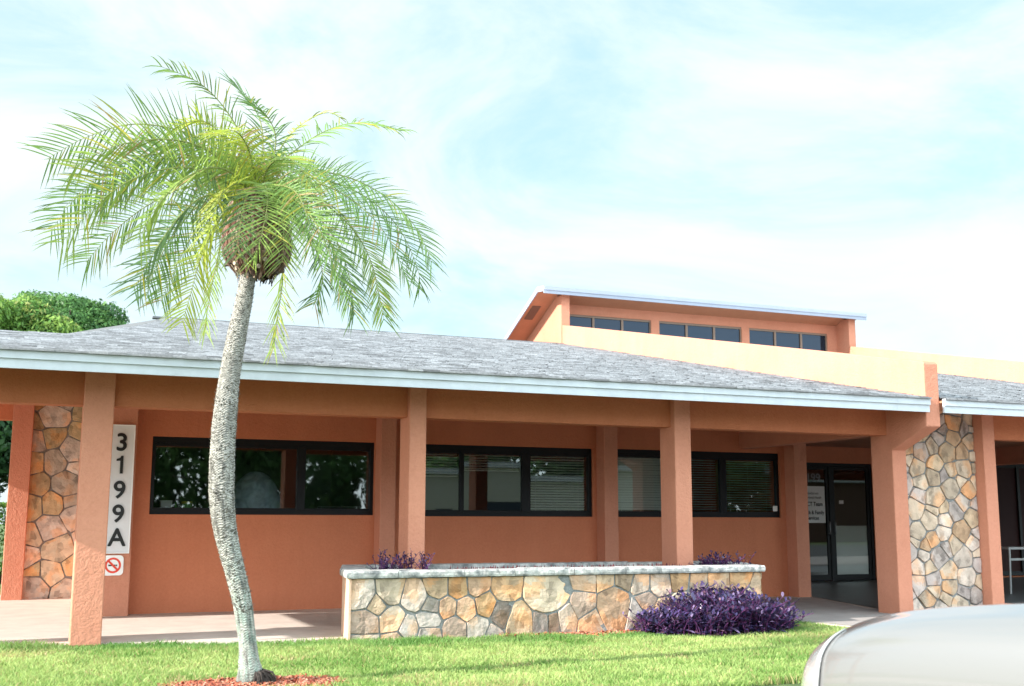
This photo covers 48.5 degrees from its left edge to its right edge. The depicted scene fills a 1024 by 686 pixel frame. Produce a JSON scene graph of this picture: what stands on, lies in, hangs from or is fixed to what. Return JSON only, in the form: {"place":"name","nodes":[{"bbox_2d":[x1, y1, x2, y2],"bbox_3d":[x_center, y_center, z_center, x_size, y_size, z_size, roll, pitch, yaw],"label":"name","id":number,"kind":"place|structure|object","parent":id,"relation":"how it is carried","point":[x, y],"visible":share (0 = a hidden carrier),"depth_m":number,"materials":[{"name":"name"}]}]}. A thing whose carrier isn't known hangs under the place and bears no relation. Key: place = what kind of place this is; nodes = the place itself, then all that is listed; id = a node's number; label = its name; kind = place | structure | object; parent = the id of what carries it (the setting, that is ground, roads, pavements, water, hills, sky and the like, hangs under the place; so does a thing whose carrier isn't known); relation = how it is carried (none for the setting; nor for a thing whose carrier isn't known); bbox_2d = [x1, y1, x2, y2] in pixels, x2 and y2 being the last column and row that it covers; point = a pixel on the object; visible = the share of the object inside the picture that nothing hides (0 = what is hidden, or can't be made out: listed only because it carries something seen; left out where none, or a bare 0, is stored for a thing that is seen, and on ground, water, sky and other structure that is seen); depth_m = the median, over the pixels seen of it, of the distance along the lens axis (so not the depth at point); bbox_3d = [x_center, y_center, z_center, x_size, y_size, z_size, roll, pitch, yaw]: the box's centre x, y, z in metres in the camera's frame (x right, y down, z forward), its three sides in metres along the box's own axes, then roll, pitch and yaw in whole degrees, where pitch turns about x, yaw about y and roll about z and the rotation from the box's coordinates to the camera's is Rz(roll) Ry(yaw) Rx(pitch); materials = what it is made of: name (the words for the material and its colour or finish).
{"place":"outdoors","nodes":[
{"label":"outdoors","id":0,"kind":"place"},
{"bbox_2d":[0,524,4,594],"bbox_3d":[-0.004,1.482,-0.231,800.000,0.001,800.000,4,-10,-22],"label":"ground","id":1,"kind":"structure","parent":0,"point":[1,547],"depth_m":63.07,"materials":[{"name":"green plant"}]},
{"bbox_2d":[0,501,6,582],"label":"hedge","id":2,"kind":"object","parent":1,"relation":"on","point":[3,505],"visible":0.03,"depth_m":26.71,"materials":[{"name":"green plant"}]},
{"bbox_2d":[0,421,12,496],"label":"shade tree","id":3,"kind":"object","parent":1,"relation":"on","point":[5,437],"visible":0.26,"depth_m":30.18,"materials":[{"name":"green plant"}]},
{"bbox_2d":[0,293,84,493],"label":"shade tree","id":4,"kind":"object","parent":1,"relation":"on","point":[24,314],"visible":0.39,"depth_m":34.27,"materials":[{"name":"green plant"}]},
{"bbox_2d":[12,289,129,330],"bbox_3d":[-15.781,2.803,39.467,5.020,9.572,4.979,4,-10,-22],"label":"shade tree","id":5,"kind":"object","parent":1,"relation":"on","point":[85,314],"visible":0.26,"depth_m":39.14,"materials":[{"name":"green plant"}]},
{"bbox_2d":[160,500,171,507],"bbox_3d":[-5.042,2.409,16.564,0.170,0.233,0.130,4,-10,-22],"label":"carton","id":6,"kind":"object","parent":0,"point":[165,503],"visible":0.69,"depth_m":16.52,"materials":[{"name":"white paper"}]},
{"bbox_2d":[182,501,192,507],"bbox_3d":[-4.765,2.432,16.676,0.156,0.225,0.156,4,-10,-22],"label":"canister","id":7,"kind":"object","parent":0,"point":[186,504],"visible":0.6,"depth_m":16.62,"materials":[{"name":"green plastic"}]},
{"bbox_2d":[234,471,282,507],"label":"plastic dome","id":8,"kind":"structure","parent":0,"point":[256,489],"depth_m":17.11,"materials":[{"name":"grey"}]},
{"bbox_2d":[317,506,361,508],"bbox_3d":[-2.660,2.604,17.549,0.640,0.162,0.260,4,-10,-22],"label":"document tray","id":9,"kind":"object","parent":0,"point":[335,506],"visible":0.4,"depth_m":17.42,"materials":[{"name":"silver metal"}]},
{"bbox_2d":[0,620,848,685],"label":"lawn","id":10,"kind":"structure","parent":0,"point":[795,684],"depth_m":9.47,"materials":[{"name":"green plant"}]},
{"bbox_2d":[157,673,349,685],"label":"mulch","id":11,"kind":"object","parent":10,"relation":"on","point":[299,680],"visible":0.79,"depth_m":9.19,"materials":[{"name":"red wood"}]},
{"bbox_2d":[17,56,447,684],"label":"palm tree","id":12,"kind":"object","parent":11,"relation":"on","point":[259,204],"visible":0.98,"depth_m":9.42,"materials":[{"name":"green plant"}]},
{"bbox_2d":[498,624,799,636],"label":"mulch","id":13,"kind":"object","parent":10,"relation":"on","point":[602,631],"visible":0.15,"depth_m":13.30,"materials":[{"name":"brown wood"}]},
{"bbox_2d":[622,580,813,636],"bbox_3d":[2.459,3.188,13.563,2.298,0.675,1.544,4,-10,-22],"label":"purple shrub","id":14,"kind":"object","parent":10,"relation":"on","point":[705,611],"visible":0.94,"depth_m":13.34,"materials":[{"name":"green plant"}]},
{"bbox_2d":[0,595,872,645],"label":"walkway","id":15,"kind":"structure","parent":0,"point":[34,619],"depth_m":14.21,"materials":[{"name":"concrete"}]},
{"bbox_2d":[0,286,1023,646],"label":"office building","id":16,"kind":"structure","parent":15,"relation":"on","point":[564,424],"depth_m":17.09,"materials":[{"name":"paint"}]},
{"bbox_2d":[105,555,123,575],"bbox_3d":[-5.444,3.033,15.518,0.270,0.270,0.016,4,-10,-22],"label":"no smoking sign","id":17,"kind":"object","parent":16,"relation":"attached to","point":[114,565],"visible":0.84,"depth_m":15.52,"materials":[{"name":"white plastic"}]},
{"bbox_2d":[106,424,135,553],"bbox_3d":[-5.405,2.006,15.681,0.330,1.760,0.044,4,-10,-22],"label":"address sign","id":18,"kind":"object","parent":16,"relation":"attached to","point":[120,493],"visible":1,"depth_m":15.68,"materials":[{"name":"white plastic"}]},
{"bbox_2d":[149,436,373,514],"bbox_3d":[-3.649,1.987,16.861,3.278,1.106,0.074,4,-10,-22],"label":"window","id":19,"kind":"structure","parent":16,"relation":"in","point":[301,447],"depth_m":16.96,"materials":[{"name":"black metal"}]},
{"bbox_2d":[425,444,591,516],"bbox_3d":[-0.242,2.222,18.275,3.330,1.118,0.144,4,-10,-22],"label":"window","id":20,"kind":"structure","parent":16,"relation":"in","point":[526,453],"depth_m":18.42,"materials":[{"name":"black metal"}]},
{"bbox_2d":[570,314,650,333],"bbox_3d":[2.382,-0.163,28.363,2.420,0.970,0.060,4,-10,-22],"label":"clerestory window","id":21,"kind":"structure","parent":16,"relation":"in","point":[610,323],"depth_m":28.46,"materials":[{"name":"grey glass"}]},
{"bbox_2d":[618,449,779,517],"bbox_3d":[3.194,2.442,19.667,3.298,1.128,0.145,4,-10,-22],"label":"window","id":22,"kind":"structure","parent":16,"relation":"in","point":[652,481],"depth_m":19.69,"materials":[{"name":"black metal"}]},
{"bbox_2d":[659,321,740,342],"bbox_3d":[4.857,-0.001,29.364,2.470,0.970,0.060,4,-10,-22],"label":"clerestory window","id":23,"kind":"structure","parent":16,"relation":"in","point":[700,331],"depth_m":29.42,"materials":[{"name":"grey glass"}]},
{"bbox_2d":[749,328,826,350],"bbox_3d":[7.369,0.164,30.380,2.500,0.970,0.060,4,-10,-22],"label":"clerestory window","id":24,"kind":"structure","parent":16,"relation":"in","point":[790,339],"depth_m":30.44,"materials":[{"name":"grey glass"}]},
{"bbox_2d":[807,473,819,481],"bbox_3d":[6.586,2.966,25.085,0.499,0.188,0.003,4,-10,-22],"label":"door number","id":25,"kind":"object","parent":16,"relation":"attached to","point":[813,477],"depth_m":25.12,"materials":[{"name":"grey plastic"}]},
{"bbox_2d":[807,486,825,522],"bbox_3d":[6.604,3.550,25.004,0.670,0.800,0.006,4,-10,-22],"label":"door notice","id":26,"kind":"object","parent":16,"relation":"attached to","point":[816,504],"depth_m":25.05,"materials":[{"name":"white paper"}]},
{"bbox_2d":[807,466,831,580],"bbox_3d":[6.477,3.935,24.868,1.156,2.479,0.107,4,-10,-22],"label":"door","id":27,"kind":"structure","parent":16,"relation":"in","point":[828,525],"depth_m":25.06,"materials":[{"name":"black metal"}]},
{"bbox_2d":[831,467,872,579],"bbox_3d":[7.561,4.008,25.316,1.026,2.479,0.124,4,-10,-22],"label":"door","id":28,"kind":"structure","parent":16,"relation":"in","point":[852,558],"depth_m":25.30,"materials":[{"name":"black metal"}]},
{"bbox_2d":[996,464,1023,575],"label":"window","id":29,"kind":"structure","parent":16,"relation":"in","point":[1010,478],"depth_m":26.97,"materials":[{"name":"black glass"}]},
{"bbox_2d":[340,560,764,641],"bbox_3d":[0.522,3.204,14.226,5.761,0.853,1.799,4,-10,-22],"label":"stone planter","id":30,"kind":"object","parent":15,"relation":"on","point":[440,599],"visible":0.7,"depth_m":13.16,"materials":[{"name":"stone"}]},
{"bbox_2d":[367,548,434,569],"bbox_3d":[-1.267,2.538,13.131,0.794,0.347,0.515,2,-9,-13],"label":"purple plant","id":31,"kind":"object","parent":30,"relation":"in","point":[384,563],"visible":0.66,"depth_m":13.13,"materials":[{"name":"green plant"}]},
{"bbox_2d":[450,563,679,568],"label":"red seedlings","id":32,"kind":"object","parent":30,"relation":"on","point":[659,564],"visible":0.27,"depth_m":14.07,"materials":[{"name":"purple plant"}]},
{"bbox_2d":[688,550,755,564],"bbox_3d":[2.735,2.842,14.841,0.825,0.286,0.606,4,-10,-22],"label":"purple plant","id":33,"kind":"object","parent":30,"relation":"in","point":[704,561],"visible":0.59,"depth_m":14.81,"materials":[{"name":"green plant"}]},
{"bbox_2d":[0,0,1023,523],"label":"sky","id":34,"kind":"structure","parent":0,"point":[855,156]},
{"bbox_2d":[762,597,889,625],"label":"path","id":35,"kind":"structure","parent":0,"point":[827,611],"depth_m":16.52,"materials":[{"name":"concrete"}]},
{"bbox_2d":[801,602,1023,685],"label":"parked car","id":36,"kind":"object","parent":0,"point":[979,645],"visible":1,"depth_m":4.94,"materials":[{"name":"silver metal"}]},
{"bbox_2d":[811,577,1023,607],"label":"entry floor","id":37,"kind":"structure","parent":0,"point":[862,592],"depth_m":21.28,"materials":[{"name":"concrete"}]},
{"bbox_2d":[1001,546,1023,593],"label":"metal table","id":38,"kind":"object","parent":37,"relation":"on","point":[1009,553],"visible":0.54,"depth_m":20.68,"materials":[{"name":"silver metal"}]}
]}

